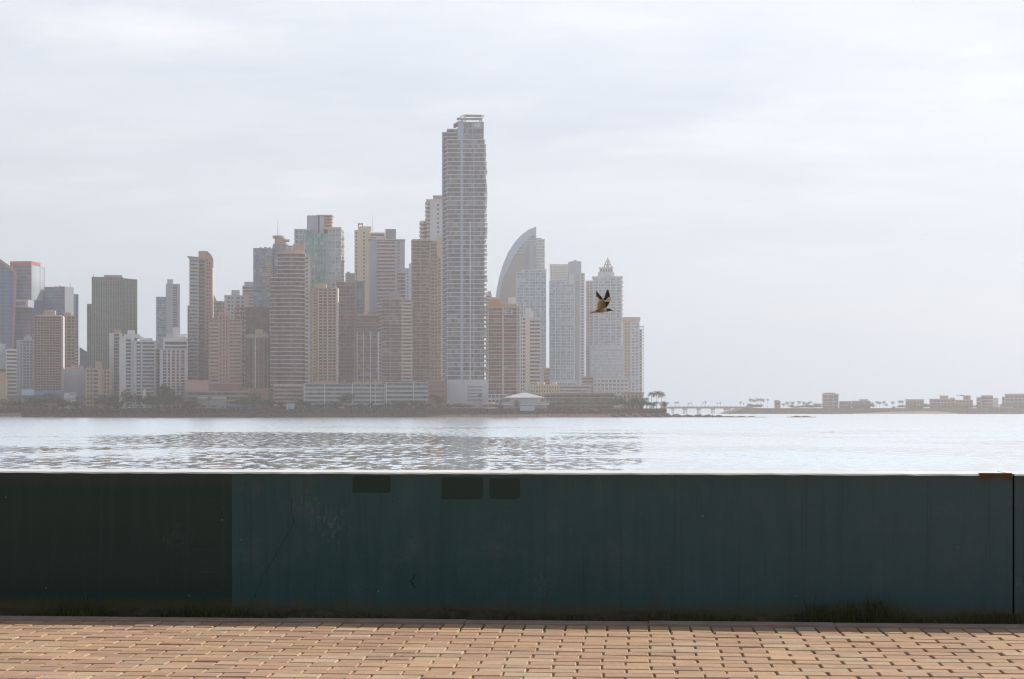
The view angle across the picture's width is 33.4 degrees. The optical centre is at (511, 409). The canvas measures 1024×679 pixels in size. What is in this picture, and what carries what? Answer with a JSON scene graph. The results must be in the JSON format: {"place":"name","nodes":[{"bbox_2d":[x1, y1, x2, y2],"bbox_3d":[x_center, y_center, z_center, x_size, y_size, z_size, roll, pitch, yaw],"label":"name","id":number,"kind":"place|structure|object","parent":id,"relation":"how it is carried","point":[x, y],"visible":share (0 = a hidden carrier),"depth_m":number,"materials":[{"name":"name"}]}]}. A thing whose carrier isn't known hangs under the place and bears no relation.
{"place":"outdoors","nodes":[
{"label":"outdoors","id":0,"kind":"place"},
{"bbox_2d":[0,342,5,374],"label":"apartment building","id":1,"kind":"structure","parent":0,"point":[2,355],"depth_m":1450.11,"materials":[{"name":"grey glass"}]},
{"bbox_2d":[0,369,6,407],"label":"office building","id":2,"kind":"structure","parent":0,"point":[3,386],"depth_m":1425.56,"materials":[{"name":"beige concrete"}]},
{"bbox_2d":[0,259,16,366],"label":"office tower","id":3,"kind":"structure","parent":0,"point":[8,278],"depth_m":1642.27,"materials":[{"name":"grey glass"}]},
{"bbox_2d":[5,347,16,407],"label":"apartment building","id":4,"kind":"structure","parent":0,"point":[11,364],"depth_m":1444.84,"materials":[{"name":"white concrete"}]},
{"bbox_2d":[0,413,21,416],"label":"beach","id":5,"kind":"structure","parent":0,"point":[10,414],"depth_m":1396.55,"materials":[{"name":"beige sand"}]},
{"bbox_2d":[16,334,33,394],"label":"apartment tower","id":6,"kind":"structure","parent":0,"point":[25,359],"depth_m":1519.86,"materials":[{"name":"white concrete"}]},
{"bbox_2d":[10,261,44,393],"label":"office tower","id":7,"kind":"structure","parent":0,"point":[30,285],"depth_m":1680.26,"materials":[{"name":"grey glass"}]},
{"bbox_2d":[16,301,24,305],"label":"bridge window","id":8,"kind":"structure","parent":7,"relation":"in","point":[20,303],"depth_m":1665.17,"materials":[{"name":"grey glass"}]},
{"bbox_2d":[7,395,63,407],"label":"service building","id":9,"kind":"structure","parent":0,"point":[12,397],"depth_m":1430.74,"materials":[{"name":"grey concrete"}]},
{"bbox_2d":[32,310,64,395],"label":"apartment tower","id":10,"kind":"structure","parent":0,"point":[49,347],"depth_m":1449.92,"materials":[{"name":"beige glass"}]},
{"bbox_2d":[44,282,73,315],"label":"office tower","id":11,"kind":"structure","parent":0,"point":[59,300],"depth_m":1701.85,"materials":[{"name":"grey glass"}]},
{"bbox_2d":[62,312,78,366],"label":"apartment tower","id":12,"kind":"structure","parent":0,"point":[71,354],"depth_m":1520.04,"materials":[{"name":"white concrete"}]},
{"bbox_2d":[74,294,78,364],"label":"office tower","id":13,"kind":"structure","parent":0,"point":[76,310],"depth_m":1720.12,"materials":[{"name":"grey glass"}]},
{"bbox_2d":[79,347,86,368],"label":"office building","id":14,"kind":"structure","parent":0,"point":[82,358],"depth_m":1639.84,"materials":[{"name":"grey glass"}]},
{"bbox_2d":[85,361,110,407],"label":"apartment building","id":15,"kind":"structure","parent":0,"point":[97,380],"depth_m":1439.59,"materials":[{"name":"beige concrete"}]},
{"bbox_2d":[87,273,136,368],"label":"office tower","id":16,"kind":"structure","parent":0,"point":[111,307],"depth_m":1600.12,"materials":[{"name":"grey glass"}]},
{"bbox_2d":[109,329,121,407],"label":"apartment building","id":17,"kind":"structure","parent":0,"point":[115,336],"depth_m":1477.77,"materials":[{"name":"white concrete"}]},
{"bbox_2d":[119,330,156,407],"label":"apartment building","id":18,"kind":"structure","parent":0,"point":[137,367],"depth_m":1448.27,"materials":[{"name":"white concrete"}]},
{"bbox_2d":[142,389,145,407],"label":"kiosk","id":19,"kind":"object","parent":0,"point":[144,394],"visible":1,"depth_m":1419.72,"materials":[{"name":"white glass"}]},
{"bbox_2d":[156,349,159,407],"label":"apartment building","id":20,"kind":"structure","parent":0,"point":[158,371],"depth_m":1500.12,"materials":[{"name":"white concrete"}]},
{"bbox_2d":[156,279,179,349],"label":"apartment tower","id":21,"kind":"structure","parent":0,"point":[167,313],"depth_m":1848.21,"materials":[{"name":"grey concrete"}]},
{"bbox_2d":[159,327,187,407],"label":"apartment building","id":22,"kind":"structure","parent":0,"point":[173,362],"depth_m":1441.95,"materials":[{"name":"white concrete"}]},
{"bbox_2d":[187,251,213,388],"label":"apartment tower","id":23,"kind":"structure","parent":0,"point":[200,309],"depth_m":1500.44,"materials":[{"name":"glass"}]},
{"bbox_2d":[214,296,224,319],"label":"apartment building","id":24,"kind":"structure","parent":0,"point":[218,306],"depth_m":1639.64,"materials":[{"name":"beige concrete"}]},
{"bbox_2d":[209,312,241,390],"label":"apartment tower","id":25,"kind":"structure","parent":0,"point":[225,346],"depth_m":1450.12,"materials":[{"name":"brown concrete"}]},
{"bbox_2d":[185,380,268,407],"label":"terrace building","id":26,"kind":"structure","parent":0,"point":[220,394],"depth_m":1429.26,"materials":[{"name":"beige concrete"}]},
{"bbox_2d":[224,290,248,387],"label":"apartment building","id":27,"kind":"structure","parent":0,"point":[235,298],"depth_m":1620.14,"materials":[{"name":"grey concrete"}]},
{"bbox_2d":[242,282,252,306],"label":"apartment tower","id":28,"kind":"structure","parent":0,"point":[247,287],"depth_m":1760.16,"materials":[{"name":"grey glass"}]},
{"bbox_2d":[228,403,269,407],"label":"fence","id":29,"kind":"object","parent":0,"point":[239,405],"visible":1,"depth_m":1418.69,"materials":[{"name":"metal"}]},
{"bbox_2d":[234,307,269,387],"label":"unfinished building","id":30,"kind":"structure","parent":0,"point":[256,318],"depth_m":1512.07,"materials":[{"name":"grey concrete"}]},
{"bbox_2d":[244,329,270,399],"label":"apartment tower","id":31,"kind":"structure","parent":0,"point":[258,359],"depth_m":1446.36,"materials":[{"name":"beige concrete"}]},
{"bbox_2d":[253,235,292,407],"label":"apartment tower","id":32,"kind":"structure","parent":0,"point":[265,264],"depth_m":1599.01,"materials":[{"name":"grey glass"}]},
{"bbox_2d":[270,242,310,407],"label":"apartment tower","id":33,"kind":"structure","parent":0,"point":[290,327],"depth_m":1449.30,"materials":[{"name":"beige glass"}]},
{"bbox_2d":[294,215,344,383],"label":"apartment tower","id":34,"kind":"structure","parent":0,"point":[321,238],"depth_m":1540.31,"materials":[{"name":"teal glass"}]},
{"bbox_2d":[311,284,338,383],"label":"apartment tower","id":35,"kind":"structure","parent":0,"point":[325,333],"depth_m":1450.07,"materials":[{"name":"beige concrete"}]},
{"bbox_2d":[336,272,364,383],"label":"apartment tower","id":36,"kind":"structure","parent":0,"point":[347,300],"depth_m":1511.84,"materials":[{"name":"brown concrete"}]},
{"bbox_2d":[303,380,427,407],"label":"apartment building","id":37,"kind":"structure","parent":0,"point":[367,392],"depth_m":1427.40,"materials":[{"name":"grey concrete"}]},
{"bbox_2d":[356,312,379,381],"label":"apartment building","id":38,"kind":"structure","parent":0,"point":[367,350],"depth_m":1447.99,"materials":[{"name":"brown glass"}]},
{"bbox_2d":[354,223,384,380],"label":"apartment tower","id":39,"kind":"structure","parent":0,"point":[362,234],"depth_m":1639.34,"materials":[{"name":"beige concrete"}]},
{"bbox_2d":[368,229,405,379],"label":"apartment tower","id":40,"kind":"structure","parent":0,"point":[387,264],"depth_m":1559.65,"materials":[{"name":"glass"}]},
{"bbox_2d":[381,291,412,402],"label":"apartment tower","id":41,"kind":"structure","parent":0,"point":[396,335],"depth_m":1450.01,"materials":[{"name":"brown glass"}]},
{"bbox_2d":[405,263,411,381],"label":"apartment tower","id":42,"kind":"structure","parent":0,"point":[408,285],"depth_m":1719.72,"materials":[{"name":"beige concrete"}]},
{"bbox_2d":[411,235,441,381],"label":"apartment tower","id":43,"kind":"structure","parent":0,"point":[426,268],"depth_m":1499.99,"materials":[{"name":"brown concrete"}]},
{"bbox_2d":[419,195,441,378],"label":"apartment tower","id":44,"kind":"structure","parent":0,"point":[430,227],"depth_m":1650.24,"materials":[{"name":"beige concrete"}]},
{"bbox_2d":[427,379,446,407],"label":"office building","id":45,"kind":"structure","parent":0,"point":[437,388],"depth_m":1429.98,"materials":[{"name":"beige concrete"}]},
{"bbox_2d":[442,114,487,407],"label":"skyscraper","id":46,"kind":"structure","parent":0,"point":[464,211],"depth_m":1445.99,"materials":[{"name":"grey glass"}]},
{"bbox_2d":[486,291,491,378],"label":"apartment tower","id":47,"kind":"structure","parent":0,"point":[489,295],"depth_m":1719.81,"materials":[{"name":"beige concrete"}]},
{"bbox_2d":[487,297,520,401],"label":"apartment tower","id":48,"kind":"structure","parent":0,"point":[503,344],"depth_m":1449.97,"materials":[{"name":"beige concrete"}]},
{"bbox_2d":[0,412,1023,471],"bbox_3d":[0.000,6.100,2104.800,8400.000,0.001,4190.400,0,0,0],"label":"water","id":49,"kind":"structure","parent":0,"point":[884,442],"depth_m":309.85,"materials":[{"name":"white liquid"}]},
{"bbox_2d":[0,408,666,416],"bbox_3d":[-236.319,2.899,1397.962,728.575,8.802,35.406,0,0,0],"label":"shore rocks","id":50,"kind":"object","parent":49,"relation":"in","point":[302,412],"visible":0.85,"depth_m":1410.96,"materials":[{"name":"grey stone"}]},
{"bbox_2d":[610,413,754,416],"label":"rock reef","id":51,"kind":"object","parent":49,"relation":"in","point":[652,415],"visible":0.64,"depth_m":1396.87},
{"bbox_2d":[660,405,752,413],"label":"bridge","id":52,"kind":"structure","parent":49,"relation":"in","point":[683,408],"depth_m":2656.02,"materials":[{"name":"grey concrete"}]},
{"bbox_2d":[747,408,1023,413],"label":"causeway","id":53,"kind":"structure","parent":49,"relation":"in","point":[874,410],"depth_m":2643.60,"materials":[{"name":"stone"}]},
{"bbox_2d":[822,393,838,407],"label":"house","id":54,"kind":"structure","parent":53,"relation":"on","point":[829,400],"depth_m":2674.97,"materials":[{"name":"beige concrete"}]},
{"bbox_2d":[839,401,851,407],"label":"house","id":55,"kind":"structure","parent":53,"relation":"on","point":[843,404],"depth_m":2672.11,"materials":[{"name":"beige concrete"}]},
{"bbox_2d":[992,405,1012,407],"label":"house","id":56,"kind":"structure","parent":53,"relation":"on","point":[1002,406],"depth_m":2654.63,"materials":[{"name":"grey concrete"}]},
{"bbox_2d":[0,589,1023,623],"bbox_3d":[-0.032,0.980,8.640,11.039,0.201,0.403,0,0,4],"label":"grass","id":57,"kind":"structure","parent":0,"point":[873,616],"depth_m":8.60,"materials":[{"name":"green plant"}]},
{"bbox_2d":[0,0,1023,411],"label":"sky","id":58,"kind":"structure","parent":0,"point":[765,183],"materials":[{"name":"white"}]},
{"bbox_2d":[0,621,1023,678],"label":"brick pavement","id":59,"kind":"structure","parent":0,"point":[626,644],"depth_m":7.52,"materials":[{"name":"brown brick"}]},
{"bbox_2d":[0,616,1023,630],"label":"kerb","id":60,"kind":"structure","parent":59,"relation":"on","point":[668,624],"depth_m":8.36,"materials":[{"name":"concrete"}]},
{"bbox_2d":[520,308,540,392],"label":"apartment tower","id":61,"kind":"structure","parent":0,"point":[530,349],"depth_m":1529.57,"materials":[{"name":"white concrete"}]},
{"bbox_2d":[516,269,545,391],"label":"apartment tower","id":62,"kind":"structure","parent":0,"point":[531,289],"depth_m":2149.84,"materials":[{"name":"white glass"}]},
{"bbox_2d":[524,382,559,401],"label":"apartment building","id":63,"kind":"structure","parent":0,"point":[537,389],"depth_m":1469.84,"materials":[{"name":"beige concrete"}]},
{"bbox_2d":[549,260,584,384],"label":"apartment tower","id":64,"kind":"structure","parent":0,"point":[564,278],"depth_m":2200.17,"materials":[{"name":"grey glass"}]},
{"bbox_2d":[544,368,590,391],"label":"apartment building","id":65,"kind":"structure","parent":0,"point":[573,388],"depth_m":1619.66,"materials":[{"name":"beige concrete"}]},
{"bbox_2d":[542,390,614,407],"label":"office building","id":66,"kind":"structure","parent":0,"point":[555,396],"depth_m":1435.69,"materials":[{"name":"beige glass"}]},
{"bbox_2d":[582,376,592,391],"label":"apartment building","id":67,"kind":"structure","parent":0,"point":[587,380],"depth_m":1699.82,"materials":[{"name":"beige concrete"}]},
{"bbox_2d":[589,289,612,312],"bbox_3d":[1.567,-1.913,29.997,0.433,0.442,0.241,0,0,-24],"label":"bird","id":68,"kind":"object","parent":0,"point":[602,305],"visible":1,"depth_m":29.97},
{"bbox_2d":[718,408,747,413],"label":"causeway","id":69,"kind":"structure","parent":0,"point":[738,411],"depth_m":2643.53,"materials":[{"name":"grey concrete"}]},
{"bbox_2d":[774,400,780,407],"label":"house","id":70,"kind":"structure","parent":0,"point":[777,403],"depth_m":2670.02,"materials":[{"name":"beige concrete"}]},
{"bbox_2d":[852,399,870,407],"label":"house","id":71,"kind":"structure","parent":0,"point":[865,401],"depth_m":2674.21,"materials":[{"name":"beige concrete"}]},
{"bbox_2d":[853,411,957,413],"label":"beach","id":72,"kind":"structure","parent":0,"point":[917,412],"depth_m":2636.10,"materials":[{"name":"beige sand"}]},
{"bbox_2d":[905,399,923,407],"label":"house","id":73,"kind":"structure","parent":0,"point":[918,402],"depth_m":2673.01,"materials":[{"name":"brown concrete"}]},
{"bbox_2d":[929,395,954,407],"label":"house","id":74,"kind":"structure","parent":0,"point":[944,400],"depth_m":2676.62,"materials":[{"name":"brown concrete"}]},
{"bbox_2d":[955,395,972,407],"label":"house","id":75,"kind":"structure","parent":0,"point":[967,399],"depth_m":2680.08,"materials":[{"name":"brown concrete"}]},
{"bbox_2d":[976,395,997,407],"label":"house","id":76,"kind":"structure","parent":0,"point":[987,401],"depth_m":2668.85,"materials":[{"name":"brown concrete"}]},
{"bbox_2d":[1002,394,1023,407],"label":"house","id":77,"kind":"structure","parent":0,"point":[1016,399],"depth_m":2677.90,"materials":[{"name":"brown concrete"}]},
{"bbox_3d":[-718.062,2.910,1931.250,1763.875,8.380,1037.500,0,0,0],"label":"land","id":78,"kind":"structure","parent":0,"visible":0},
{"bbox_2d":[0,398,9,407],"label":"tree","id":79,"kind":"object","parent":78,"relation":"on","point":[3,402],"visible":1,"depth_m":1412.63,"materials":[{"name":"green plant"}]},
{"bbox_2d":[8,399,16,407],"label":"tree","id":80,"kind":"object","parent":78,"relation":"on","point":[11,403],"visible":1,"depth_m":1418.65,"materials":[{"name":"green plant"}]},
{"bbox_2d":[24,398,32,407],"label":"tree","id":81,"kind":"object","parent":78,"relation":"on","point":[28,403],"visible":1,"depth_m":1419.02,"materials":[{"name":"green plant"}]},
{"bbox_2d":[31,398,40,407],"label":"tree","id":82,"kind":"object","parent":78,"relation":"on","point":[34,401],"visible":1,"depth_m":1413.85,"materials":[{"name":"green plant"}]},
{"bbox_2d":[21,389,64,407],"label":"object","id":83,"kind":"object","parent":78,"relation":"on","point":[27,392],"visible":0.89,"depth_m":1423.93,"materials":[{"name":"metal"}]},
{"bbox_2d":[43,393,65,407],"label":"tree","id":84,"kind":"object","parent":78,"relation":"on","point":[49,400],"visible":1,"depth_m":1414.81,"materials":[{"name":"green plant"}]},
{"bbox_2d":[64,392,75,407],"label":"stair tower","id":85,"kind":"structure","parent":78,"relation":"on","point":[67,396],"depth_m":1420.62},
{"bbox_2d":[64,365,84,407],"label":"warehouse","id":86,"kind":"structure","parent":78,"relation":"on","point":[74,379],"depth_m":1470.49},
{"bbox_2d":[93,395,102,407],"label":"tree","id":87,"kind":"object","parent":78,"relation":"on","point":[98,401],"visible":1,"depth_m":1418.00,"materials":[{"name":"green plant"}]},
{"bbox_2d":[119,390,141,406],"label":"tree","id":88,"kind":"object","parent":78,"relation":"on","point":[126,396],"visible":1,"depth_m":1417.08,"materials":[{"name":"green plant"}]},
{"bbox_2d":[141,393,148,404],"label":"tree","id":89,"kind":"object","parent":78,"relation":"on","point":[145,400],"visible":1,"depth_m":1417.96,"materials":[{"name":"green plant"}]},
{"bbox_2d":[148,394,153,404],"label":"tree","id":90,"kind":"object","parent":78,"relation":"on","point":[150,398],"visible":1,"depth_m":1415.54,"materials":[{"name":"green plant"}]},
{"bbox_2d":[158,395,167,407],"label":"tree","id":91,"kind":"object","parent":78,"relation":"on","point":[162,400],"visible":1,"depth_m":1417.66,"materials":[{"name":"green plant"}]},
{"bbox_2d":[157,384,174,407],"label":"tree","id":92,"kind":"object","parent":78,"relation":"on","point":[166,389],"visible":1,"depth_m":1423.55,"materials":[{"name":"green plant"}]},
{"bbox_2d":[167,395,177,407],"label":"tree","id":93,"kind":"object","parent":78,"relation":"on","point":[173,401],"visible":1,"depth_m":1422.08,"materials":[{"name":"green plant"}]},
{"bbox_2d":[174,395,183,407],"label":"tree","id":94,"kind":"object","parent":78,"relation":"on","point":[178,399],"visible":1,"depth_m":1418.69,"materials":[{"name":"green plant"}]},
{"bbox_2d":[185,399,196,407],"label":"tree","id":95,"kind":"object","parent":78,"relation":"on","point":[192,402],"visible":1,"depth_m":1413.47,"materials":[{"name":"green plant"}]},
{"bbox_2d":[245,391,263,407],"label":"tree","id":96,"kind":"object","parent":78,"relation":"on","point":[255,397],"visible":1,"depth_m":1415.00,"materials":[{"name":"green plant"}]},
{"bbox_2d":[286,403,293,410],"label":"hut","id":97,"kind":"object","parent":78,"relation":"on","point":[289,406],"visible":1,"depth_m":1411.85,"materials":[{"name":"grey concrete"}]},
{"bbox_2d":[339,392,354,405],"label":"tree","id":98,"kind":"object","parent":78,"relation":"on","point":[345,398],"visible":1,"depth_m":1418.81,"materials":[{"name":"green plant"}]},
{"bbox_2d":[431,395,444,407],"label":"tree","id":99,"kind":"object","parent":78,"relation":"on","point":[438,399],"visible":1,"depth_m":1415.21,"materials":[{"name":"green plant"}]},
{"bbox_2d":[480,402,498,410],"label":"kiosk","id":100,"kind":"object","parent":78,"relation":"on","point":[489,405],"visible":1,"depth_m":1412.72,"materials":[{"name":"grey glass"}]},
{"bbox_2d":[486,394,507,407],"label":"restaurant","id":101,"kind":"structure","parent":78,"relation":"on","point":[498,398],"depth_m":1423.96,"materials":[{"name":"grey concrete"}]},
{"bbox_2d":[496,227,544,305],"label":"skyscraper","id":102,"kind":"structure","parent":78,"relation":"on","point":[526,251],"depth_m":2302.98,"materials":[{"name":"grey glass"}]},
{"bbox_2d":[501,393,548,410],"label":"pavilion","id":103,"kind":"structure","parent":78,"relation":"on","point":[530,402],"depth_m":1413.68,"materials":[{"name":"white glass"}]},
{"bbox_2d":[585,258,628,407],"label":"apartment tower","id":104,"kind":"structure","parent":78,"relation":"on","point":[604,358],"depth_m":2229.14,"materials":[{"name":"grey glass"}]},
{"bbox_2d":[611,399,622,405],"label":"tree","id":105,"kind":"object","parent":78,"relation":"on","point":[616,402],"visible":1,"depth_m":1417.59,"materials":[{"name":"green plant"}]},
{"bbox_2d":[621,392,643,407],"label":"building","id":106,"kind":"structure","parent":78,"relation":"on","point":[634,394],"depth_m":1439.70,"materials":[{"name":"beige concrete"}]},
{"bbox_2d":[626,396,638,407],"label":"tree","id":107,"kind":"object","parent":78,"relation":"on","point":[633,398],"visible":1,"depth_m":1417.51,"materials":[{"name":"green plant"}]},
{"bbox_2d":[622,317,643,407],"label":"apartment tower","id":108,"kind":"structure","parent":78,"relation":"on","point":[632,338],"depth_m":2279.69,"materials":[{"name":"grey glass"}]},
{"bbox_2d":[633,399,644,405],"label":"tree","id":109,"kind":"object","parent":78,"relation":"on","point":[639,401],"visible":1,"depth_m":1414.97,"materials":[{"name":"green plant"}]},
{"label":"ground","id":110,"kind":"structure","parent":0,"visible":0},
{"bbox_2d":[0,469,1012,619],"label":"promenade wall","id":111,"kind":"structure","parent":110,"relation":"on","point":[535,543],"depth_m":8.82,"materials":[{"name":"teal paint"}]},
{"bbox_2d":[998,471,1023,615],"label":"promenade wall","id":112,"kind":"structure","parent":110,"relation":"on","point":[1018,541],"depth_m":8.64,"materials":[{"name":"teal paint"}]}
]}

